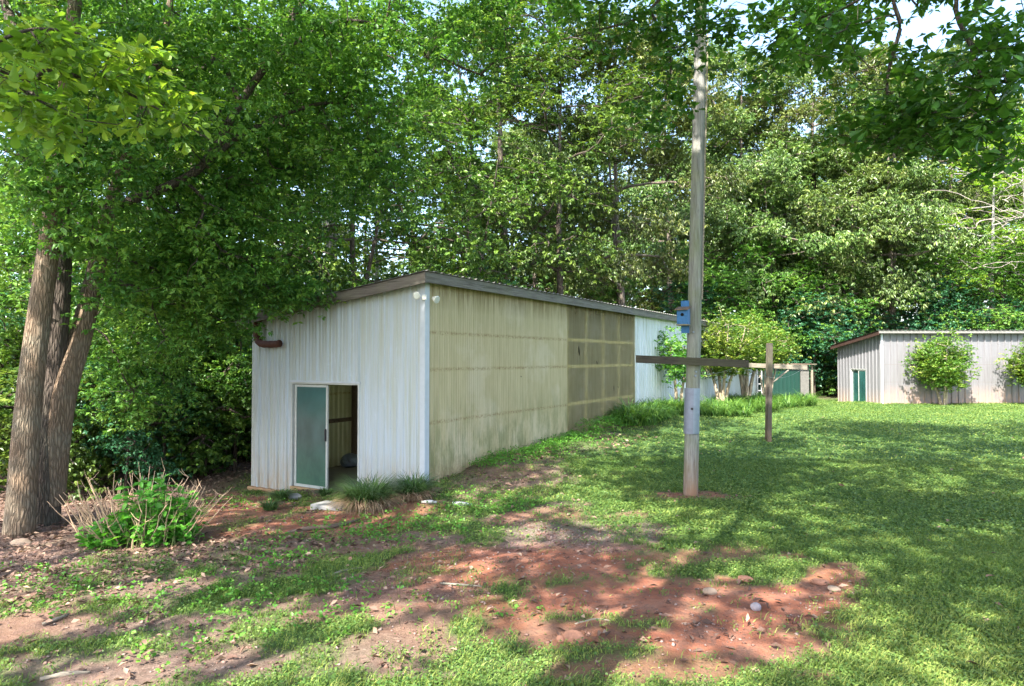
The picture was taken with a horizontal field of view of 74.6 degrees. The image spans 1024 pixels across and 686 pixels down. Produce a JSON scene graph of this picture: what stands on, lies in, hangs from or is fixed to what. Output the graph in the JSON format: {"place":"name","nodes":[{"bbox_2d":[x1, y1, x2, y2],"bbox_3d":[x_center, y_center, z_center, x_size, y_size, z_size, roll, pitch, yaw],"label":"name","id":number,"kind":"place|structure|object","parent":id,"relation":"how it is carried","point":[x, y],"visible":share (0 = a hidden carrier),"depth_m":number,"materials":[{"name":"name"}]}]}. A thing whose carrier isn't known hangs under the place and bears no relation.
{"place":"outdoors","nodes":[
{"label":"outdoors","id":0,"kind":"place"},
{"bbox_2d":[0,383,1023,685],"bbox_3d":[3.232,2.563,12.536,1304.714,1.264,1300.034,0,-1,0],"label":"ground","id":1,"kind":"structure","parent":0,"point":[686,597],"depth_m":5.86,"materials":[{"name":"soil"}]},
{"bbox_2d":[0,214,37,418],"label":"sapling","id":2,"kind":"object","parent":1,"relation":"on","point":[18,326],"visible":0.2,"depth_m":13.73,"materials":[{"name":"green plant"}]},
{"bbox_2d":[0,321,94,485],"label":"shrub","id":3,"kind":"object","parent":1,"relation":"on","point":[17,349],"visible":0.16,"depth_m":13.89,"materials":[{"name":"green plant"}]},
{"bbox_2d":[40,671,89,681],"bbox_3d":[-2.934,2.180,4.415,0.285,0.039,0.046,0,-1,-20],"label":"stick","id":4,"kind":"object","parent":1,"relation":"on","point":[55,675],"visible":1,"depth_m":4.40,"materials":[{"name":"brown wood"}]},
{"bbox_2d":[0,362,141,502],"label":"shrub","id":5,"kind":"object","parent":1,"relation":"on","point":[74,471],"visible":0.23,"depth_m":12.89,"materials":[{"name":"green plant"}]},
{"bbox_2d":[0,274,155,424],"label":"sapling","id":6,"kind":"object","parent":1,"relation":"on","point":[20,318],"depth_m":15.95,"materials":[{"name":"green plant"}]},
{"bbox_2d":[0,321,182,489],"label":"shrub","id":7,"kind":"object","parent":1,"relation":"on","point":[10,407],"visible":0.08,"depth_m":13.98,"materials":[{"name":"green plant"}]},
{"bbox_2d":[0,222,184,481],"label":"sapling","id":8,"kind":"object","parent":1,"relation":"on","point":[72,306],"visible":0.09,"depth_m":14.19,"materials":[{"name":"green plant"}]},
{"bbox_2d":[0,0,204,337],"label":"broadleaf tree","id":9,"kind":"object","parent":1,"relation":"on","point":[19,16],"visible":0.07,"depth_m":16.39,"materials":[{"name":"green plant"}]},
{"bbox_2d":[0,9,224,163],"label":"oak tree","id":10,"kind":"object","parent":1,"relation":"on","point":[71,52],"visible":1,"depth_m":4.86,"materials":[{"name":"green plant"}]},
{"bbox_2d":[0,0,269,420],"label":"broadleaf tree","id":11,"kind":"object","parent":1,"relation":"on","point":[30,165],"depth_m":18.56,"materials":[{"name":"green plant"}]},
{"bbox_2d":[24,239,247,446],"bbox_3d":[-8.985,0.405,16.775,5.122,6.536,4.589,-1,-2,38],"label":"sapling","id":12,"kind":"object","parent":1,"relation":"on","point":[80,286],"visible":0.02,"depth_m":15.87,"materials":[{"name":"green plant"}]},
{"bbox_2d":[47,458,230,550],"bbox_3d":[-4.390,1.924,8.043,2.070,1.012,1.414,0,-1,0],"label":"shrub","id":13,"kind":"object","parent":1,"relation":"on","point":[172,522],"visible":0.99,"depth_m":7.85,"materials":[{"name":"green plant"}]},
{"bbox_2d":[69,327,221,490],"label":"sapling","id":14,"kind":"object","parent":1,"relation":"on","point":[119,443],"visible":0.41,"depth_m":13.20,"materials":[{"name":"green plant"}]},
{"bbox_2d":[70,315,241,485],"bbox_3d":[-8.275,1.530,14.960,4.471,4.287,4.359,-1,-2,43],"label":"shrub","id":15,"kind":"object","parent":1,"relation":"on","point":[108,459],"visible":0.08,"depth_m":14.54,"materials":[{"name":"green plant"}]},
{"bbox_2d":[70,243,251,481],"bbox_3d":[-7.079,0.677,13.978,3.802,5.447,3.942,1,-1,-25],"label":"sapling","id":16,"kind":"object","parent":1,"relation":"on","point":[238,386],"visible":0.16,"depth_m":13.88,"materials":[{"name":"green plant"}]},
{"bbox_2d":[100,335,251,480],"bbox_3d":[-6.992,1.639,14.924,3.888,3.728,3.791,1,-1,-23],"label":"shrub","id":17,"kind":"object","parent":1,"relation":"on","point":[212,449],"visible":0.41,"depth_m":14.28,"materials":[{"name":"green plant"}]},
{"bbox_2d":[129,250,283,470],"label":"sapling","id":18,"kind":"object","parent":1,"relation":"on","point":[247,372],"visible":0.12,"depth_m":14.24,"materials":[{"name":"green plant"}]},
{"bbox_2d":[73,0,360,409],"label":"broadleaf tree","id":19,"kind":"object","parent":1,"relation":"on","point":[330,261],"visible":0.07,"depth_m":18.65,"materials":[{"name":"green plant"}]},
{"bbox_2d":[195,331,251,461],"bbox_3d":[-7.009,1.597,18.342,4.277,4.100,4.170,0,-1,7],"label":"shrub","id":20,"kind":"object","parent":1,"relation":"on","point":[245,435],"visible":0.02,"depth_m":17.62,"materials":[{"name":"green plant"}]},
{"bbox_2d":[183,265,270,462],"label":"sapling","id":21,"kind":"object","parent":1,"relation":"on","point":[247,354],"visible":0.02,"depth_m":16.60,"materials":[{"name":"green plant"}]},
{"bbox_2d":[211,391,251,460],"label":"shrub","id":22,"kind":"object","parent":1,"relation":"on","point":[246,444],"visible":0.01,"depth_m":17.43,"materials":[{"name":"green plant"}]},
{"bbox_2d":[100,0,397,295],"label":"broadleaf tree","id":23,"kind":"object","parent":1,"relation":"on","point":[284,274],"visible":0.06,"depth_m":20.27,"materials":[{"name":"green plant"}]},
{"bbox_2d":[173,66,366,272],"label":"oak tree","id":24,"kind":"object","parent":1,"relation":"on","point":[313,212],"depth_m":41.51,"materials":[{"name":"green plant"}]},
{"bbox_2d":[257,498,285,510],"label":"grass clump","id":25,"kind":"object","parent":1,"relation":"on","point":[271,505],"visible":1,"depth_m":9.89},
{"bbox_2d":[0,0,557,537],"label":"multi trunk tree","id":26,"kind":"object","parent":1,"relation":"on","point":[56,348],"visible":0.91,"depth_m":10.32,"materials":[{"name":"green plant"}]},
{"bbox_2d":[265,486,293,500],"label":"grass clump","id":27,"kind":"object","parent":1,"relation":"on","point":[277,495],"visible":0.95,"depth_m":11.11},
{"bbox_2d":[199,0,440,290],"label":"poplar tree","id":28,"kind":"object","parent":1,"relation":"on","point":[329,244],"visible":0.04,"depth_m":25.05,"materials":[{"name":"green plant"}]},
{"bbox_2d":[287,519,359,532],"bbox_3d":[-2.323,2.308,8.464,1.013,0.063,0.172,1,-2,-43],"label":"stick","id":29,"kind":"object","parent":1,"relation":"on","point":[308,528],"visible":0.8,"depth_m":8.37,"materials":[{"name":"wood"}]},
{"bbox_2d":[310,500,347,510],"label":"rock","id":30,"kind":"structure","parent":1,"relation":"on","point":[319,505],"depth_m":9.72,"materials":[{"name":"stone"}]},
{"bbox_2d":[0,402,681,672],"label":"weeds","id":31,"kind":"object","parent":1,"relation":"on","point":[575,433],"visible":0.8,"depth_m":7.11,"materials":[{"name":"green plant"}]},
{"bbox_2d":[277,154,427,283],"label":"broadleaf tree","id":32,"kind":"object","parent":1,"relation":"on","point":[389,261],"visible":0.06,"depth_m":42.91,"materials":[{"name":"green plant"}]},
{"bbox_2d":[320,470,416,514],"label":"grass clump","id":33,"kind":"object","parent":1,"relation":"on","point":[370,495],"visible":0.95,"depth_m":9.43,"materials":[{"name":"plant"}]},
{"bbox_2d":[254,0,524,297],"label":"broadleaf tree","id":34,"kind":"object","parent":1,"relation":"on","point":[346,283],"visible":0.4,"depth_m":21.76,"materials":[{"name":"green plant"}]},
{"bbox_2d":[294,126,497,293],"bbox_3d":[-5.082,-2.309,27.185,9.879,11.800,8.008,-1,-2,41],"label":"beech tree","id":35,"kind":"object","parent":1,"relation":"on","point":[362,253],"visible":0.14,"depth_m":26.51,"materials":[{"name":"green plant"}]},
{"bbox_2d":[383,466,448,502],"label":"grass clump","id":36,"kind":"object","parent":1,"relation":"on","point":[421,487],"visible":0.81,"depth_m":9.87,"materials":[{"name":"plant"}]},
{"bbox_2d":[0,359,835,492],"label":"undergrowth","id":37,"kind":"object","parent":1,"relation":"on","point":[241,449],"depth_m":14.89,"materials":[{"name":"green plant"}]},
{"bbox_2d":[345,74,499,274],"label":"broadleaf tree","id":38,"kind":"object","parent":1,"relation":"on","point":[396,248],"visible":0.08,"depth_m":42.65,"materials":[{"name":"green plant"}]},
{"bbox_2d":[388,240,471,273],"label":"sapling","id":39,"kind":"object","parent":1,"relation":"on","point":[441,266],"visible":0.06,"depth_m":30.40,"materials":[{"name":"green plant"}]},
{"bbox_2d":[0,456,865,682],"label":"pebbles","id":40,"kind":"object","parent":1,"relation":"on","point":[588,634],"visible":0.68,"depth_m":6.14,"materials":[{"name":"stone"}]},
{"bbox_2d":[357,68,582,293],"bbox_3d":[-1.664,-3.300,25.262,8.342,13.865,8.596,-1,-2,38],"label":"broadleaf tree","id":41,"kind":"object","parent":1,"relation":"on","point":[468,116],"visible":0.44,"depth_m":25.16,"materials":[{"name":"green plant"}]},
{"bbox_2d":[235,270,756,492],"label":"metal shed","id":42,"kind":"structure","parent":1,"relation":"on","point":[382,377],"depth_m":12.55,"materials":[{"name":"white metal"}]},
{"bbox_2d":[290,382,358,490],"bbox_3d":[-3.375,1.736,12.176,1.725,2.040,0.140,-1,-2,31],"label":"sliding door","id":43,"kind":"structure","parent":42,"relation":"in","point":[309,403],"depth_m":12.35,"materials":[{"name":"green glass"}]},
{"bbox_2d":[340,453,356,467],"bbox_3d":[-3.598,2.609,14.970,0.423,0.306,0.406,1,-2,-31],"label":"bundle","id":44,"kind":"object","parent":42,"relation":"on","point":[348,460],"visible":0.81,"depth_m":14.84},
{"bbox_2d":[0,213,1016,356],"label":"distant wood","id":45,"kind":"object","parent":1,"relation":"on","point":[642,291],"depth_m":61.82,"materials":[{"name":"green plant"}]},
{"bbox_2d":[442,118,579,290],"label":"oak tree","id":46,"kind":"object","parent":1,"relation":"on","point":[495,137],"visible":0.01,"depth_m":55.73,"materials":[{"name":"green plant"}]},
{"bbox_2d":[0,412,1023,685],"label":"leaf litter","id":47,"kind":"object","parent":1,"relation":"on","point":[50,590],"visible":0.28,"depth_m":6.98,"materials":[{"name":"plant"}]},
{"bbox_2d":[399,0,642,286],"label":"oak tree","id":48,"kind":"object","parent":1,"relation":"on","point":[539,121],"visible":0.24,"depth_m":30.05,"materials":[{"name":"green plant"}]},
{"bbox_2d":[486,113,607,299],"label":"oak tree","id":49,"kind":"object","parent":1,"relation":"on","point":[533,279],"visible":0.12,"depth_m":52.11,"materials":[{"name":"green plant"}]},
{"bbox_2d":[448,0,690,298],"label":"broadleaf tree","id":50,"kind":"object","parent":1,"relation":"on","point":[535,239],"visible":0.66,"depth_m":28.27,"materials":[{"name":"green plant"}]},
{"bbox_2d":[563,630,584,642],"bbox_3d":[0.430,2.068,4.711,0.156,0.115,0.117,9,4,0],"label":"clay clod","id":51,"kind":"object","parent":1,"relation":"on","point":[570,635],"visible":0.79,"depth_m":4.67,"materials":[{"name":"soil"}]},
{"bbox_2d":[514,122,636,295],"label":"oak tree","id":52,"kind":"object","parent":1,"relation":"on","point":[584,174],"visible":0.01,"depth_m":53.95,"materials":[{"name":"green plant"}]},
{"bbox_2d":[533,168,643,302],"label":"broadleaf tree","id":53,"kind":"object","parent":1,"relation":"on","point":[631,205],"visible":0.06,"depth_m":54.97,"materials":[{"name":"green plant"}]},
{"bbox_2d":[581,264,663,312],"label":"sapling","id":54,"kind":"object","parent":1,"relation":"on","point":[609,292],"visible":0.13,"depth_m":35.05,"materials":[{"name":"green plant"}]},
{"bbox_2d":[524,0,758,306],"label":"oak tree","id":55,"kind":"object","parent":1,"relation":"on","point":[670,151],"visible":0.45,"depth_m":32.98,"materials":[{"name":"green plant"}]},
{"bbox_2d":[535,0,774,151],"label":"oak tree","id":56,"kind":"object","parent":1,"relation":"on","point":[660,34],"visible":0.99,"depth_m":8.47,"materials":[{"name":"green plant"}]},
{"bbox_2d":[619,143,723,312],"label":"oak tree","id":57,"kind":"object","parent":1,"relation":"on","point":[644,176],"visible":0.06,"depth_m":54.08,"materials":[{"name":"green plant"}]},
{"bbox_2d":[654,326,706,401],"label":"crape myrtle","id":58,"kind":"object","parent":1,"relation":"on","point":[679,351],"visible":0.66,"depth_m":20.66,"materials":[{"name":"green plant"}]},
{"bbox_2d":[619,134,749,308],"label":"broadleaf tree","id":59,"kind":"object","parent":1,"relation":"on","point":[641,208],"visible":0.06,"depth_m":51.33,"materials":[{"name":"green plant"}]},
{"bbox_2d":[586,35,786,310],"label":"oak tree","id":60,"kind":"object","parent":1,"relation":"on","point":[656,190],"visible":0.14,"depth_m":43.65,"materials":[{"name":"green plant"}]},
{"bbox_2d":[643,276,740,322],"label":"sapling","id":61,"kind":"object","parent":1,"relation":"on","point":[705,292],"visible":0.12,"depth_m":37.46,"materials":[{"name":"green plant"}]},
{"bbox_2d":[636,1,748,495],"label":"utility pole","id":62,"kind":"object","parent":1,"relation":"on","point":[693,361],"visible":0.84,"depth_m":9.82,"materials":[{"name":"grey wood"}]},
{"bbox_2d":[675,301,691,332],"bbox_3d":[2.462,-0.380,9.654,0.196,0.470,0.224,-1,-2,28],"label":"birdhouse","id":63,"kind":"object","parent":62,"relation":"attached to","point":[683,316],"visible":1,"depth_m":9.62,"materials":[{"name":"blue paint"}]},
{"bbox_2d":[659,241,758,328],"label":"sapling","id":64,"kind":"object","parent":1,"relation":"on","point":[711,271],"visible":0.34,"depth_m":36.94,"materials":[{"name":"green plant"}]},
{"bbox_2d":[606,389,824,425],"bbox_3d":[8.324,2.053,24.388,3.948,1.205,19.417,-1,-2,33],"label":"daylily foliage","id":65,"kind":"object","parent":1,"relation":"on","point":[731,404],"visible":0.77,"depth_m":20.94,"materials":[{"name":"green plant"}]},
{"bbox_2d":[664,108,805,315],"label":"oak tree","id":66,"kind":"object","parent":1,"relation":"on","point":[754,147],"visible":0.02,"depth_m":51.85,"materials":[{"name":"green plant"}]},
{"bbox_2d":[701,265,769,323],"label":"sapling","id":67,"kind":"object","parent":1,"relation":"on","point":[742,283],"visible":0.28,"depth_m":36.75,"materials":[{"name":"green plant"}]},
{"bbox_2d":[700,301,778,400],"bbox_3d":[7.908,0.529,25.181,3.480,4.108,3.362,0,-1,0],"label":"crape myrtle","id":68,"kind":"object","parent":1,"relation":"on","point":[716,351],"visible":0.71,"depth_m":24.62,"materials":[{"name":"green plant"}]},
{"bbox_2d":[647,39,845,322],"bbox_3d":[13.822,-7.853,42.184,12.261,22.731,12.206,1,-2,-40],"label":"oak tree","id":69,"kind":"object","parent":1,"relation":"on","point":[749,142],"visible":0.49,"depth_m":39.68,"materials":[{"name":"green plant"}]},
{"bbox_2d":[714,305,796,397],"bbox_3d":[9.559,0.560,26.849,3.726,4.199,3.693,0,-1,0],"label":"crape myrtle","id":70,"kind":"object","parent":1,"relation":"on","point":[746,386],"visible":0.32,"depth_m":26.62,"materials":[{"name":"green plant"}]},
{"bbox_2d":[508,0,1023,184],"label":"oak tree","id":71,"kind":"object","parent":1,"relation":"on","point":[834,26],"visible":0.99,"depth_m":5.99,"materials":[{"name":"green plant"}]},
{"bbox_2d":[711,233,824,357],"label":"sapling","id":72,"kind":"object","parent":1,"relation":"on","point":[750,251],"visible":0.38,"depth_m":37.83,"materials":[{"name":"green plant"}]},
{"bbox_2d":[742,315,811,396],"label":"crape myrtle","id":73,"kind":"object","parent":1,"relation":"on","point":[784,355],"visible":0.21,"depth_m":29.16,"materials":[{"name":"green plant"}]},
{"bbox_2d":[749,343,806,441],"bbox_3d":[6.238,1.333,16.188,1.874,2.653,0.225,0,-1,-2],"label":"clothesline post","id":74,"kind":"object","parent":1,"relation":"on","point":[769,365],"visible":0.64,"depth_m":16.11,"materials":[{"name":"brown wood"}]},
{"bbox_2d":[758,364,816,396],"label":"green shed","id":75,"kind":"structure","parent":1,"relation":"on","point":[798,382],"depth_m":33.56,"materials":[{"name":"metal"}]},
{"bbox_2d":[705,133,876,326],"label":"oak tree","id":76,"kind":"object","parent":1,"relation":"on","point":[768,197],"visible":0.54,"depth_m":38.19,"materials":[{"name":"green plant"}]},
{"bbox_2d":[755,260,838,367],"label":"sapling","id":77,"kind":"object","parent":1,"relation":"on","point":[797,294],"visible":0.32,"depth_m":38.23,"materials":[{"name":"green plant"}]},
{"bbox_2d":[768,282,861,396],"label":"sapling","id":78,"kind":"object","parent":1,"relation":"on","point":[815,341],"visible":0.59,"depth_m":37.13,"materials":[{"name":"green plant"}]},
{"bbox_2d":[798,330,863,395],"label":"shrub","id":79,"kind":"object","parent":1,"relation":"on","point":[830,388],"visible":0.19,"depth_m":38.00,"materials":[{"name":"green plant"}]},
{"bbox_2d":[732,10,937,389],"bbox_3d":[19.971,-8.316,41.900,12.629,23.413,12.572,0,-1,14],"label":"oak tree","id":80,"kind":"object","parent":1,"relation":"on","point":[806,109],"visible":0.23,"depth_m":39.41,"materials":[{"name":"green plant"}]},
{"bbox_2d":[779,255,890,395],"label":"sapling","id":81,"kind":"object","parent":1,"relation":"on","point":[825,282],"visible":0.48,"depth_m":37.49,"materials":[{"name":"green plant"}]},
{"bbox_2d":[797,297,882,391],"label":"sapling","id":82,"kind":"object","parent":1,"relation":"on","point":[848,328],"visible":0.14,"depth_m":38.12,"materials":[{"name":"green plant"}]},
{"bbox_2d":[749,132,941,337],"bbox_3d":[19.034,-4.427,39.130,9.265,15.767,10.802,0,-1,-11],"label":"oak tree","id":83,"kind":"object","parent":1,"relation":"on","point":[837,201],"visible":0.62,"depth_m":37.23,"materials":[{"name":"green plant"}]},
{"bbox_2d":[840,307,913,333],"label":"sapling","id":84,"kind":"object","parent":1,"relation":"on","point":[888,317],"visible":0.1,"depth_m":38.63,"materials":[{"name":"green plant"}]},
{"bbox_2d":[789,60,994,329],"bbox_3d":[22.150,-7.118,40.409,11.445,20.797,11.462,0,-1,18],"label":"oak tree","id":85,"kind":"object","parent":1,"relation":"on","point":[918,169],"visible":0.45,"depth_m":37.60,"materials":[{"name":"green plant"}]},
{"bbox_2d":[826,154,975,329],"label":"oak tree","id":86,"kind":"object","parent":1,"relation":"on","point":[954,180],"visible":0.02,"depth_m":51.72,"materials":[{"name":"green plant"}]},
{"bbox_2d":[856,245,980,335],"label":"sapling","id":87,"kind":"object","parent":1,"relation":"on","point":[932,263],"visible":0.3,"depth_m":38.24,"materials":[{"name":"green plant"}]},
{"bbox_2d":[827,36,1023,326],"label":"oak tree","id":88,"kind":"object","parent":1,"relation":"on","point":[968,194],"visible":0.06,"depth_m":42.80,"materials":[{"name":"green plant"}]},
{"bbox_2d":[830,330,1023,403],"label":"metal shed","id":89,"kind":"structure","parent":1,"relation":"on","point":[871,368],"depth_m":29.99,"materials":[{"name":"grey metal"}]},
{"bbox_2d":[851,369,865,401],"bbox_3d":[16.535,2.135,31.969,0.100,1.810,1.420,0,-1,0],"label":"sliding door","id":90,"kind":"structure","parent":89,"relation":"in","point":[858,377],"depth_m":31.99,"materials":[{"name":"green glass"}]},
{"bbox_2d":[888,284,973,329],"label":"sapling","id":91,"kind":"object","parent":1,"relation":"on","point":[915,319],"visible":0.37,"depth_m":38.05,"materials":[{"name":"green plant"}]},
{"bbox_2d":[864,86,1013,302],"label":"oak tree","id":92,"kind":"object","parent":1,"relation":"on","point":[974,186],"visible":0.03,"depth_m":50.28,"materials":[{"name":"green plant"}]},
{"bbox_2d":[901,324,981,404],"bbox_3d":[18.589,0.994,29.097,2.960,3.625,3.278,-1,-2,40],"label":"crape myrtle","id":93,"kind":"object","parent":1,"relation":"on","point":[945,367],"visible":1,"depth_m":28.65,"materials":[{"name":"green plant"}]},
{"bbox_2d":[896,270,991,329],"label":"sapling","id":94,"kind":"object","parent":1,"relation":"on","point":[918,315],"visible":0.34,"depth_m":37.82,"materials":[{"name":"green plant"}]},
{"bbox_2d":[880,134,1023,329],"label":"beech tree","id":95,"kind":"object","parent":1,"relation":"on","point":[1010,238],"visible":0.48,"depth_m":38.05,"materials":[{"name":"green plant"}]},
{"bbox_2d":[919,159,1023,274],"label":"dead tree","id":96,"kind":"object","parent":1,"relation":"on","point":[1022,180],"visible":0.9,"depth_m":36.05,"materials":[{"name":"wood"}]},
{"bbox_2d":[920,244,1023,329],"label":"sapling","id":97,"kind":"object","parent":1,"relation":"on","point":[984,270],"visible":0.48,"depth_m":37.58,"materials":[{"name":"green plant"}]},
{"bbox_2d":[936,123,1023,311],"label":"oak tree","id":98,"kind":"object","parent":1,"relation":"on","point":[985,209],"visible":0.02,"depth_m":55.27,"materials":[{"name":"green plant"}]},
{"bbox_2d":[938,122,1022,313],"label":"oak tree","id":99,"kind":"object","parent":1,"relation":"on","point":[975,215],"visible":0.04,"depth_m":53.74,"materials":[{"name":"green plant"}]},
{"bbox_2d":[944,239,1023,329],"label":"sapling","id":100,"kind":"object","parent":1,"relation":"on","point":[1001,255],"visible":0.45,"depth_m":37.12,"materials":[{"name":"green plant"}]},
{"bbox_2d":[950,107,1023,329],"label":"beech tree","id":101,"kind":"object","parent":1,"relation":"on","point":[1016,191],"visible":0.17,"depth_m":41.40,"materials":[{"name":"green plant"}]},
{"bbox_2d":[953,293,1023,329],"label":"sapling","id":102,"kind":"object","parent":1,"relation":"on","point":[989,315],"visible":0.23,"depth_m":37.00,"materials":[{"name":"green plant"}]},
{"bbox_2d":[965,115,1023,294],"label":"oak tree","id":103,"kind":"object","parent":1,"relation":"on","point":[1010,201],"visible":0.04,"depth_m":52.94,"materials":[{"name":"green plant"}]},
{"bbox_2d":[995,338,1023,387],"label":"crape myrtle","id":104,"kind":"object","parent":1,"relation":"on","point":[1018,363],"visible":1,"depth_m":28.95,"materials":[{"name":"green plant"}]},
{"bbox_2d":[0,398,1023,685],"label":"grass","id":105,"kind":"structure","parent":0,"point":[950,556],"depth_m":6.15,"materials":[{"name":"plant"}]},
{"bbox_2d":[0,0,1023,329],"label":"sky","id":106,"kind":"structure","parent":0,"point":[929,23],"materials":[{"name":"white"}]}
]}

